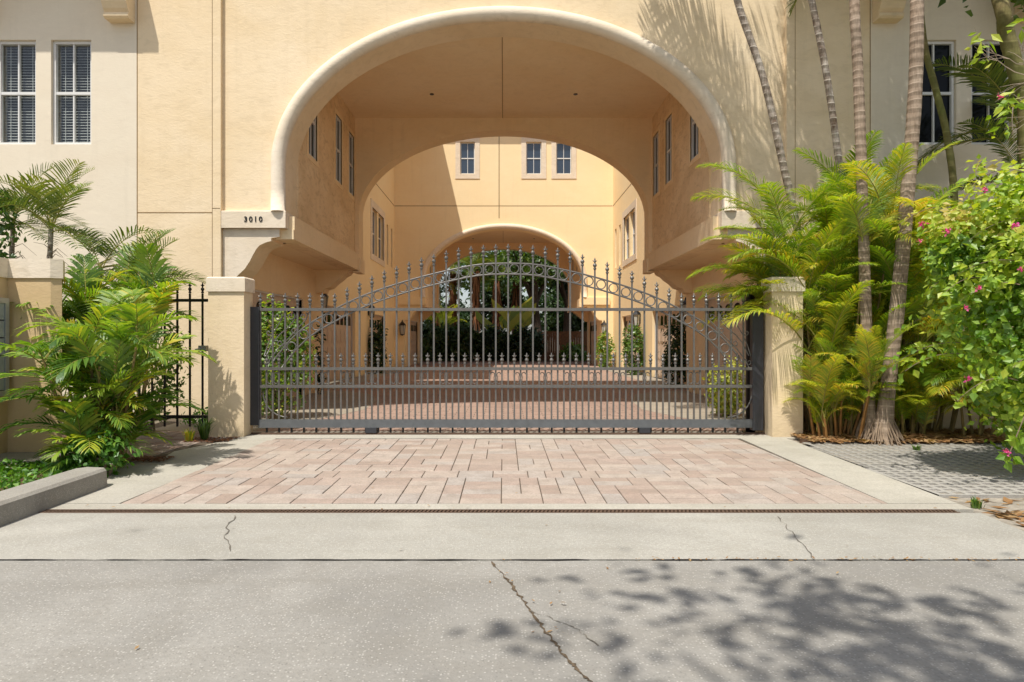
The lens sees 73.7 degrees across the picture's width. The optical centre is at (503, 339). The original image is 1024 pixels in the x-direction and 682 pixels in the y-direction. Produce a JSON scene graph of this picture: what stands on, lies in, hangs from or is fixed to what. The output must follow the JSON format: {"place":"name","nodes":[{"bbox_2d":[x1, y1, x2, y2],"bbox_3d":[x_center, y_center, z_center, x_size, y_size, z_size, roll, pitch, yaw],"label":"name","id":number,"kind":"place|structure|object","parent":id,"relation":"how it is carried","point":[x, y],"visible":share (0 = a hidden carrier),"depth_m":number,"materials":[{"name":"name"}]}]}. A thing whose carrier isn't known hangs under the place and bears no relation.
{"place":"outdoors","nodes":[
{"label":"outdoors","id":0,"kind":"place"},
{"bbox_2d":[0,432,71,490],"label":"planting bed","id":1,"kind":"object","parent":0,"point":[38,476],"visible":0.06,"depth_m":6.76,"materials":[{"name":"brown soil"}]},
{"bbox_2d":[0,188,26,258],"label":"shrub","id":2,"kind":"object","parent":1,"relation":"on","point":[8,225],"visible":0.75,"depth_m":9.04,"materials":[{"name":"green plant"}]},
{"bbox_2d":[0,257,64,453],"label":"boundary wall","id":3,"kind":"structure","parent":1,"relation":"on","point":[32,282],"depth_m":7.95,"materials":[{"name":"paint"}]},
{"bbox_2d":[0,298,8,395],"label":"wall cabinet","id":4,"kind":"object","parent":3,"relation":"attached to","point":[4,335],"depth_m":7.80,"materials":[{"name":"grey metal"}]},
{"bbox_2d":[0,452,69,464],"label":"footing strip","id":5,"kind":"object","parent":1,"relation":"on","point":[27,457],"depth_m":7.65,"materials":[{"name":"concrete"}]},
{"bbox_2d":[0,163,88,258],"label":"areca palm","id":6,"kind":"object","parent":1,"relation":"on","point":[21,223],"visible":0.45,"depth_m":9.56,"materials":[{"name":"green plant"}]},
{"bbox_2d":[0,158,116,267],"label":"areca palm","id":7,"kind":"object","parent":1,"relation":"on","point":[52,203],"visible":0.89,"depth_m":9.21,"materials":[{"name":"green plant"}]},
{"bbox_2d":[0,457,130,490],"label":"ground cover","id":8,"kind":"object","parent":1,"relation":"on","point":[15,477],"visible":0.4,"depth_m":6.72,"materials":[{"name":"green plant"}]},
{"bbox_2d":[54,424,137,477],"bbox_3d":[-4.116,1.158,6.991,0.838,0.562,0.554,0,0,0],"label":"shrub","id":9,"kind":"object","parent":1,"relation":"on","point":[104,454],"visible":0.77,"depth_m":6.87,"materials":[{"name":"green plant"}]},
{"bbox_2d":[10,243,204,442],"bbox_3d":[-5.053,0.011,8.872,1.961,2.690,2.184,0,0,0],"label":"bamboo palm","id":10,"kind":"object","parent":1,"relation":"on","point":[160,297],"visible":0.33,"depth_m":8.77,"materials":[{"name":"plant"}]},
{"bbox_2d":[0,287,218,477],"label":"bamboo palm","id":11,"kind":"object","parent":1,"relation":"on","point":[110,367],"visible":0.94,"depth_m":7.23,"materials":[{"name":"plant"}]},
{"bbox_2d":[36,222,191,284],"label":"areca palm","id":12,"kind":"object","parent":1,"relation":"on","point":[99,248],"visible":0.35,"depth_m":9.68,"materials":[{"name":"green plant"}]},
{"bbox_2d":[62,228,206,314],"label":"areca palm","id":13,"kind":"object","parent":1,"relation":"on","point":[131,262],"visible":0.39,"depth_m":9.40,"materials":[{"name":"green plant"}]},
{"bbox_2d":[63,438,276,503],"bbox_3d":[-3.775,1.423,7.715,1.150,0.053,3.810,0,0,0],"label":"concrete border","id":14,"kind":"object","parent":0,"point":[138,478],"visible":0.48,"depth_m":7.26,"materials":[{"name":"grey concrete"}]},
{"bbox_2d":[122,419,228,461],"bbox_3d":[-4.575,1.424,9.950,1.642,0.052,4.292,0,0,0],"label":"walkway paving","id":15,"kind":"structure","parent":0,"point":[157,446],"depth_m":9.16,"materials":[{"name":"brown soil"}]},
{"bbox_2d":[136,311,191,431],"bbox_3d":[-5.373,0.307,10.355,1.228,2.200,0.650,0,0,0],"label":"shrub","id":16,"kind":"object","parent":15,"relation":"on","point":[160,383],"visible":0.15,"depth_m":10.34,"materials":[{"name":"green plant"}]},
{"bbox_2d":[124,436,239,461],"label":"bark mulch","id":17,"kind":"object","parent":15,"relation":"on","point":[158,459],"visible":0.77,"depth_m":7.97,"materials":[{"name":"brown wood"}]},
{"bbox_2d":[191,416,216,439],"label":"grass tuft","id":18,"kind":"object","parent":17,"relation":"on","point":[203,429],"visible":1,"depth_m":9.47,"materials":[{"name":"green plant"}]},
{"bbox_2d":[155,391,375,430],"bbox_3d":[-4.100,1.418,14.500,2.700,0.044,8.200,0,0,0],"label":"courtyard apron","id":19,"kind":"object","parent":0,"point":[182,426],"visible":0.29,"depth_m":13.93,"materials":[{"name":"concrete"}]},
{"bbox_2d":[262,293,315,418],"bbox_3d":[-4.068,0.302,11.994,1.590,2.213,0.987,0,0,0],"label":"hedge bush","id":20,"kind":"object","parent":19,"relation":"on","point":[291,346],"visible":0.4,"depth_m":11.91,"materials":[{"name":"green plant"}]},
{"bbox_2d":[324,370,399,388],"bbox_3d":[-5.025,1.417,26.400,0.850,0.045,14.800,0,0,0],"label":"courtyard strip","id":21,"kind":"object","parent":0,"point":[356,380],"visible":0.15,"depth_m":24.17,"materials":[{"name":"concrete"}]},
{"bbox_2d":[368,319,387,373],"bbox_3d":[-5.145,0.311,27.774,0.872,2.293,1.256,0,0,0],"label":"climbing plant","id":22,"kind":"object","parent":21,"relation":"on","point":[378,339],"visible":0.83,"depth_m":27.59,"materials":[{"name":"green plant"}]},
{"bbox_2d":[62,341,666,431],"bbox_3d":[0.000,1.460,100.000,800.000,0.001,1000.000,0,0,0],"label":"ground","id":23,"kind":"structure","parent":0,"point":[156,421],"depth_m":22.70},
{"bbox_2d":[0,0,136,412],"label":"townhouse wing","id":24,"kind":"structure","parent":23,"relation":"on","point":[68,78],"depth_m":12.21,"materials":[{"name":"beige paint"}]},
{"bbox_2d":[0,41,35,143],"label":"window","id":25,"kind":"structure","parent":24,"relation":"in","point":[21,61],"depth_m":12.49,"materials":[{"name":"white glass"}]},
{"bbox_2d":[53,41,90,143],"bbox_3d":[-7.730,-4.415,12.380,0.750,1.860,0.240,0,0,0],"label":"window","id":26,"kind":"structure","parent":24,"relation":"in","point":[75,93],"depth_m":12.40,"materials":[{"name":"white glass"}]},
{"bbox_2d":[323,167,393,382],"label":"courtyard townhouse","id":27,"kind":"structure","parent":23,"relation":"on","point":[378,235],"depth_m":27.89,"materials":[{"name":"paint"}]},
{"bbox_2d":[323,306,351,382],"bbox_3d":[-5.625,0.140,22.900,0.090,2.520,4.800,0,0,0],"label":"garage door","id":28,"kind":"structure","parent":27,"relation":"in","point":[328,345],"depth_m":23.13,"materials":[{"name":"paint"}]},
{"bbox_2d":[38,509,960,512],"bbox_3d":[-0.055,1.423,5.550,7.490,0.054,0.110,0,0,0],"label":"drain grate","id":29,"kind":"object","parent":23,"relation":"on","point":[499,511],"visible":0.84,"depth_m":5.57,"materials":[{"name":"metal"}]},
{"bbox_2d":[49,504,973,512],"bbox_3d":[0.000,1.424,5.705,7.720,0.052,0.190,0,0,0],"label":"drain border","id":30,"kind":"object","parent":23,"relation":"on","point":[960,508],"visible":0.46,"depth_m":5.70,"materials":[{"name":"concrete"}]},
{"bbox_2d":[613,167,685,384],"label":"courtyard townhouse","id":31,"kind":"structure","parent":23,"relation":"on","point":[628,233],"depth_m":28.98,"materials":[{"name":"paint"}]},
{"bbox_2d":[655,306,684,383],"bbox_3d":[5.625,0.140,22.900,0.090,2.520,4.800,0,0,0],"label":"garage door","id":32,"kind":"structure","parent":31,"relation":"in","point":[662,318],"depth_m":24.23,"materials":[{"name":"paint"}]},
{"bbox_2d":[871,0,1023,295],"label":"townhouse wing","id":33,"kind":"structure","parent":23,"relation":"on","point":[951,25],"depth_m":12.21,"materials":[{"name":"beige paint"}]},
{"bbox_2d":[919,41,953,143],"bbox_3d":[7.730,-4.415,12.295,0.710,1.860,0.070,0,0,0],"label":"window","id":34,"kind":"structure","parent":33,"relation":"in","point":[930,126],"depth_m":12.32,"materials":[{"name":"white glass"}]},
{"bbox_2d":[971,41,1008,143],"bbox_3d":[8.720,-4.415,12.295,0.710,1.860,0.070,0,0,0],"label":"window","id":35,"kind":"structure","parent":33,"relation":"in","point":[980,110],"depth_m":12.32,"materials":[{"name":"black glass"}]},
{"bbox_2d":[256,362,744,430],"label":"courtyard paving","id":36,"kind":"structure","parent":0,"point":[492,398],"depth_m":16.09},
{"bbox_2d":[394,137,612,366],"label":"building","id":37,"kind":"structure","parent":36,"relation":"on","point":[489,193],"depth_m":34.20,"materials":[{"name":"paint"}]},
{"bbox_2d":[460,143,474,173],"bbox_3d":[-1.811,-9.071,34.315,0.727,1.593,0.050,0,0,0],"label":"window","id":38,"kind":"structure","parent":37,"relation":"in","point":[467,150],"depth_m":34.32,"materials":[{"name":"blue glass"}]},
{"bbox_2d":[526,143,540,173],"bbox_3d":[1.506,-9.071,34.315,0.759,1.593,0.050,0,0,0],"label":"window","id":39,"kind":"structure","parent":37,"relation":"in","point":[533,150],"depth_m":34.32,"materials":[{"name":"blue glass"}]},
{"bbox_2d":[556,143,570,173],"bbox_3d":[3.013,-9.071,34.315,0.759,1.593,0.050,0,0,0],"label":"window","id":40,"kind":"structure","parent":37,"relation":"in","point":[563,152],"depth_m":34.32,"materials":[{"name":"blue glass"}]},
{"bbox_2d":[137,0,870,414],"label":"gatehouse building","id":41,"kind":"structure","parent":36,"relation":"on","point":[277,140],"depth_m":12.30,"materials":[{"name":"yellow paint"}]},
{"bbox_2d":[253,290,301,405],"bbox_3d":[-5.015,0.170,14.990,0.090,2.460,3.820,0,0,0],"label":"garage door","id":42,"kind":"structure","parent":41,"relation":"in","point":[292,303],"depth_m":15.25,"materials":[{"name":"paint"}]},
{"bbox_2d":[309,118,315,159],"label":"window","id":43,"kind":"structure","parent":41,"relation":"in","point":[312,129],"depth_m":14.14,"materials":[{"name":"grey glass"}]},
{"bbox_2d":[336,115,340,183],"bbox_3d":[-3.945,-4.475,16.130,0.050,1.550,0.620,0,0,0],"label":"window","id":44,"kind":"structure","parent":41,"relation":"in","point":[338,123],"depth_m":16.36,"materials":[{"name":"grey glass"}]},
{"bbox_2d":[349,133,352,194],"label":"window","id":45,"kind":"structure","parent":41,"relation":"in","point":[350,136],"depth_m":17.65,"materials":[{"name":"grey glass"}]},
{"bbox_2d":[654,133,657,195],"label":"window","id":46,"kind":"structure","parent":41,"relation":"in","point":[656,137],"depth_m":17.69,"materials":[{"name":"grey glass"}]},
{"bbox_2d":[667,114,671,182],"bbox_3d":[3.945,-4.475,16.130,0.050,1.550,0.620,0,0,0],"label":"window","id":47,"kind":"structure","parent":41,"relation":"in","point":[669,122],"depth_m":16.30,"materials":[{"name":"grey glass"}]},
{"bbox_2d":[691,117,697,159],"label":"window","id":48,"kind":"structure","parent":41,"relation":"in","point":[694,129],"depth_m":14.17,"materials":[{"name":"grey glass"}]},
{"bbox_2d":[707,294,758,404],"bbox_3d":[5.015,0.170,14.990,0.090,2.460,3.820,0,0,0],"label":"garage door","id":49,"kind":"structure","parent":41,"relation":"in","point":[712,303],"depth_m":15.63,"materials":[{"name":"paint"}]},
{"bbox_2d":[420,351,586,361],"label":"garden ground","id":50,"kind":"structure","parent":0,"point":[509,361],"depth_m":42.03,"materials":[{"name":"brown soil"}]},
{"bbox_2d":[420,319,448,360],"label":"shrub","id":51,"kind":"object","parent":50,"relation":"on","point":[427,335],"visible":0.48,"depth_m":42.52,"materials":[{"name":"green plant"}]},
{"bbox_2d":[423,295,493,329],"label":"tree","id":52,"kind":"object","parent":50,"relation":"on","point":[464,315],"visible":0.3,"depth_m":54.80,"materials":[{"name":"green plant"}]},
{"bbox_2d":[435,319,482,360],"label":"shrub","id":53,"kind":"object","parent":50,"relation":"on","point":[464,339],"visible":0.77,"depth_m":42.86,"materials":[{"name":"green plant"}]},
{"bbox_2d":[447,258,480,326],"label":"palm tree","id":54,"kind":"object","parent":50,"relation":"on","point":[453,300],"visible":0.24,"depth_m":48.34,"materials":[{"name":"green plant"}]},
{"bbox_2d":[449,252,500,358],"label":"palm tree","id":55,"kind":"object","parent":50,"relation":"on","point":[476,288],"visible":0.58,"depth_m":46.83,"materials":[{"name":"green plant"}]},
{"bbox_2d":[456,250,526,318],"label":"tree","id":56,"kind":"object","parent":50,"relation":"on","point":[479,270],"visible":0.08,"depth_m":58.58,"materials":[{"name":"green plant"}]},
{"bbox_2d":[472,324,513,360],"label":"shrub","id":57,"kind":"object","parent":50,"relation":"on","point":[489,339],"visible":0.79,"depth_m":43.11,"materials":[{"name":"green plant"}]},
{"bbox_2d":[480,251,510,332],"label":"palm tree","id":58,"kind":"object","parent":50,"relation":"on","point":[489,256],"visible":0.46,"depth_m":48.80,"materials":[{"name":"green plant"}]},
{"bbox_2d":[460,277,546,333],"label":"tree","id":59,"kind":"object","parent":50,"relation":"on","point":[487,298],"visible":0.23,"depth_m":53.31,"materials":[{"name":"green plant"}]},
{"bbox_2d":[475,297,535,359],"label":"paddle leaf plant","id":60,"kind":"object","parent":50,"relation":"on","point":[514,318],"visible":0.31,"depth_m":44.07,"materials":[{"name":"green plant"}]},
{"bbox_2d":[488,250,565,358],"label":"tree","id":61,"kind":"object","parent":50,"relation":"on","point":[526,281],"visible":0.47,"depth_m":45.51,"materials":[{"name":"green plant"}]},
{"bbox_2d":[506,323,548,360],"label":"shrub","id":62,"kind":"object","parent":50,"relation":"on","point":[526,340],"visible":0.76,"depth_m":42.97,"materials":[{"name":"green plant"}]},
{"bbox_2d":[534,256,568,358],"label":"tree","id":63,"kind":"object","parent":50,"relation":"on","point":[563,288],"visible":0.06,"depth_m":47.78,"materials":[{"name":"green plant"}]},
{"bbox_2d":[521,285,586,344],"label":"tree","id":64,"kind":"object","parent":50,"relation":"on","point":[551,320],"visible":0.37,"depth_m":51.13,"materials":[{"name":"green plant"}]},
{"bbox_2d":[541,331,586,359],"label":"wooden fence","id":65,"kind":"object","parent":50,"relation":"on","point":[575,337],"visible":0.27,"depth_m":44.00,"materials":[{"name":"brown wood"}]},
{"bbox_2d":[556,341,586,360],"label":"shrub","id":66,"kind":"object","parent":50,"relation":"on","point":[575,349],"visible":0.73,"depth_m":42.92,"materials":[{"name":"green plant"}]},
{"bbox_2d":[121,439,886,503],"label":"paver driveway","id":67,"kind":"structure","parent":0,"point":[686,471],"depth_m":6.98,"materials":[{"name":"brick"}]},
{"bbox_2d":[211,431,799,439],"bbox_3d":[0.050,1.425,9.990,8.500,0.051,0.720,0,0,0],"label":"gate threshold","id":68,"kind":"object","parent":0,"point":[511,436],"visible":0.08,"depth_m":9.81,"materials":[{"name":"concrete"}]},
{"bbox_2d":[206,277,254,436],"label":"gate pillar","id":69,"kind":"structure","parent":68,"relation":"on","point":[230,301],"depth_m":9.77,"materials":[{"name":"yellow paint"}]},
{"bbox_2d":[135,282,207,426],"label":"pedestrian gate","id":70,"kind":"structure","parent":69,"relation":"attached to","point":[202,347],"depth_m":9.99,"materials":[{"name":"black metal"}]},
{"bbox_2d":[250,432,765,434],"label":"gate track","id":71,"kind":"structure","parent":68,"relation":"on","point":[508,433],"depth_m":10.04,"materials":[{"name":"grey metal"}]},
{"bbox_2d":[250,244,763,432],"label":"sliding gate","id":72,"kind":"structure","parent":71,"relation":"on","point":[755,421],"depth_m":10.04,"materials":[{"name":"grey metal"}]},
{"bbox_2d":[742,293,758,431],"bbox_3d":[3.703,0.352,10.250,0.240,2.096,0.240,0,0,0],"label":"guide post","id":73,"kind":"object","parent":68,"relation":"on","point":[749,297],"visible":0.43,"depth_m":10.21,"materials":[{"name":"black metal"}]},
{"bbox_2d":[761,277,804,436],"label":"gate pillar","id":74,"kind":"structure","parent":68,"relation":"on","point":[784,419],"depth_m":9.77,"materials":[{"name":"yellow paint"}]},
{"bbox_2d":[439,250,583,340],"label":"sky","id":75,"kind":"structure","parent":0,"point":[465,293],"materials":[{"name":"white"}]},
{"bbox_2d":[0,561,1023,681],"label":"road","id":76,"kind":"structure","parent":0,"point":[468,621],"depth_m":3.38,"materials":[{"name":"grey asphalt"}]},
{"bbox_2d":[0,467,106,526],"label":"curb","id":77,"kind":"structure","parent":76,"relation":"on","point":[19,502],"depth_m":5.70,"materials":[{"name":"concrete"}]},
{"bbox_2d":[0,559,1023,559],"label":"road joint","id":78,"kind":"object","parent":76,"relation":"on","point":[513,559],"visible":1,"depth_m":4.33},
{"bbox_2d":[491,561,592,681],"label":"road crack","id":79,"kind":"object","parent":76,"relation":"on","point":[545,632],"visible":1,"depth_m":3.31,"materials":[{"name":"grey asphalt"}]},
{"bbox_2d":[0,513,1023,560],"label":"driveway apron","id":80,"kind":"object","parent":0,"point":[156,536],"visible":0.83,"depth_m":4.84,"materials":[{"name":"concrete"}]},
{"bbox_2d":[608,370,685,388],"bbox_3d":[5.025,1.417,26.400,0.850,0.045,14.800,0,0,0],"label":"courtyard strip","id":81,"kind":"object","parent":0,"point":[647,378],"visible":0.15,"depth_m":24.17,"materials":[{"name":"concrete"}]},
{"bbox_2d":[596,330,615,366],"bbox_3d":[4.959,0.505,33.294,1.030,1.905,1.001,0,0,0],"label":"topiary shrub","id":82,"kind":"object","parent":81,"relation":"on","point":[600,345],"visible":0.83,"depth_m":33.16,"materials":[{"name":"green plant"}]},
{"bbox_2d":[621,323,645,374],"bbox_3d":[5.092,0.412,26.593,1.086,2.088,1.110,0,0,39],"label":"topiary shrub","id":83,"kind":"object","parent":81,"relation":"on","point":[637,334],"visible":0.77,"depth_m":26.44,"materials":[{"name":"green plant"}]},
{"bbox_2d":[660,315,685,384],"bbox_3d":[4.992,0.369,19.708,1.089,2.176,1.108,0,0,0],"label":"shrub","id":84,"kind":"object","parent":81,"relation":"on","point":[675,343],"visible":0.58,"depth_m":19.55,"materials":[{"name":"green plant"}]},
{"bbox_2d":[633,391,762,430],"bbox_3d":[4.100,1.418,14.500,2.700,0.044,8.200,0,0,0],"label":"courtyard apron","id":85,"kind":"object","parent":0,"point":[678,403],"visible":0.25,"depth_m":14.57,"materials":[{"name":"concrete"}]},
{"bbox_2d":[702,355,741,417],"bbox_3d":[4.033,0.851,12.322,0.916,1.162,0.695,0,0,-17],"label":"shrub","id":86,"kind":"object","parent":85,"relation":"on","point":[727,394],"visible":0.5,"depth_m":12.21,"materials":[{"name":"green plant"}]},
{"bbox_2d":[740,438,956,503],"bbox_3d":[3.625,1.423,7.715,0.650,0.053,3.821,0,0,1],"label":"concrete border","id":87,"kind":"object","parent":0,"point":[883,488],"visible":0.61,"depth_m":7.04,"materials":[{"name":"grey concrete"}]},
{"bbox_2d":[799,429,1005,442],"bbox_3d":[8.525,1.410,10.650,8.950,0.080,3.100,0,0,0],"label":"planting bed","id":88,"kind":"object","parent":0,"point":[801,440],"visible":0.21,"depth_m":9.23,"materials":[{"name":"brown soil"}]},
{"bbox_2d":[734,0,803,244],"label":"palm tree","id":89,"kind":"object","parent":88,"relation":"on","point":[785,174],"visible":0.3,"depth_m":11.00,"materials":[{"name":"brown plant"}]},
{"bbox_2d":[685,180,906,430],"bbox_3d":[4.157,-0.418,10.289,2.769,3.647,2.685,0,0,0],"label":"areca palm","id":90,"kind":"object","parent":88,"relation":"on","point":[750,270],"visible":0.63,"depth_m":9.95,"materials":[{"name":"plant"}]},
{"bbox_2d":[808,0,844,180],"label":"palm tree","id":91,"kind":"object","parent":88,"relation":"on","point":[827,82],"visible":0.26,"depth_m":11.07,"materials":[{"name":"grey plant"}]},
{"bbox_2d":[691,140,961,434],"bbox_3d":[4.590,-0.686,10.037,3.617,4.180,3.144,0,0,0],"label":"areca palm","id":92,"kind":"object","parent":88,"relation":"on","point":[848,220],"visible":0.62,"depth_m":9.51,"materials":[{"name":"plant"}]},
{"bbox_2d":[782,323,929,438],"bbox_3d":[4.908,0.582,9.515,1.797,1.646,2.055,0,0,-28],"label":"areca palm","id":93,"kind":"object","parent":88,"relation":"on","point":[820,396],"visible":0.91,"depth_m":9.32,"materials":[{"name":"green plant"}]},
{"bbox_2d":[781,288,939,433],"bbox_3d":[5.133,0.324,9.868,2.303,2.163,1.436,0,0,-23],"label":"areca palm","id":94,"kind":"object","parent":88,"relation":"on","point":[845,332],"visible":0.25,"depth_m":9.58,"materials":[{"name":"plant"}]},
{"bbox_2d":[849,0,877,443],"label":"palm tree","id":95,"kind":"object","parent":88,"relation":"on","point":[860,150],"visible":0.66,"depth_m":9.26,"materials":[{"name":"brown plant"}]},
{"bbox_2d":[784,0,957,207],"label":"palm tree","id":96,"kind":"object","parent":88,"relation":"on","point":[944,123],"visible":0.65,"depth_m":11.16,"materials":[{"name":"green plant"}]},
{"bbox_2d":[750,130,998,430],"bbox_3d":[5.805,-0.804,10.368,3.636,4.419,2.927,0,0,0],"label":"areca palm","id":97,"kind":"object","parent":88,"relation":"on","point":[887,263],"visible":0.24,"depth_m":9.78,"materials":[{"name":"plant"}]},
{"bbox_2d":[865,0,923,445],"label":"palm tree","id":98,"kind":"object","parent":88,"relation":"on","point":[887,432],"visible":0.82,"depth_m":9.14,"materials":[{"name":"brown plant"}]},
{"bbox_2d":[803,299,1013,428],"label":"garden wall","id":99,"kind":"structure","parent":88,"relation":"on","point":[946,420],"depth_m":10.35,"materials":[{"name":"yellow paint"}]},
{"bbox_2d":[854,210,981,433],"bbox_3d":[6.409,-0.364,10.219,2.867,3.538,3.421,0,0,0],"label":"areca palm","id":100,"kind":"object","parent":88,"relation":"on","point":[922,337],"visible":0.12,"depth_m":9.77,"materials":[{"name":"plant"}]},
{"bbox_2d":[875,345,971,434],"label":"areca palm","id":101,"kind":"object","parent":88,"relation":"on","point":[921,409],"visible":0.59,"depth_m":9.56,"materials":[{"name":"plant"}]},
{"bbox_2d":[901,333,1014,438],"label":"areca palm","id":102,"kind":"object","parent":88,"relation":"on","point":[954,376],"visible":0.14,"depth_m":9.42,"materials":[{"name":"plant"}]},
{"bbox_2d":[917,53,1018,201],"bbox_3d":[8.321,-1.615,11.141,2.854,6.031,2.582,0,0,0],"label":"areca palm","id":103,"kind":"object","parent":88,"relation":"on","point":[974,80],"visible":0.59,"depth_m":11.25,"materials":[{"name":"green plant"}]},
{"bbox_2d":[991,0,1023,172],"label":"palm tree","id":104,"kind":"object","parent":88,"relation":"on","point":[1004,19],"visible":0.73,"depth_m":9.83,"materials":[{"name":"plant"}]},
{"bbox_2d":[792,440,1023,530],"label":"soil","id":105,"kind":"structure","parent":0,"point":[998,502],"depth_m":5.85,"materials":[{"name":"brown soil"}]},
{"bbox_2d":[791,428,1023,525],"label":"dry leaves","id":106,"kind":"object","parent":105,"relation":"on","point":[941,434],"visible":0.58,"depth_m":9.31,"materials":[{"name":"brown plant"}]},
{"bbox_2d":[803,442,1023,497],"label":"turf block paving","id":107,"kind":"structure","parent":0,"point":[959,470],"depth_m":7.54,"materials":[{"name":"concrete"}]},
{"bbox_2d":[880,93,1023,472],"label":"bougainvillea","id":108,"kind":"object","parent":107,"relation":"on","point":[987,279],"visible":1,"depth_m":6.60,"materials":[{"name":"green plant"}]},
{"bbox_2d":[963,8,1023,172],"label":"leafy shrub","id":109,"kind":"object","parent":107,"relation":"on","point":[1005,101],"visible":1,"depth_m":7.36,"materials":[{"name":"green plant"}]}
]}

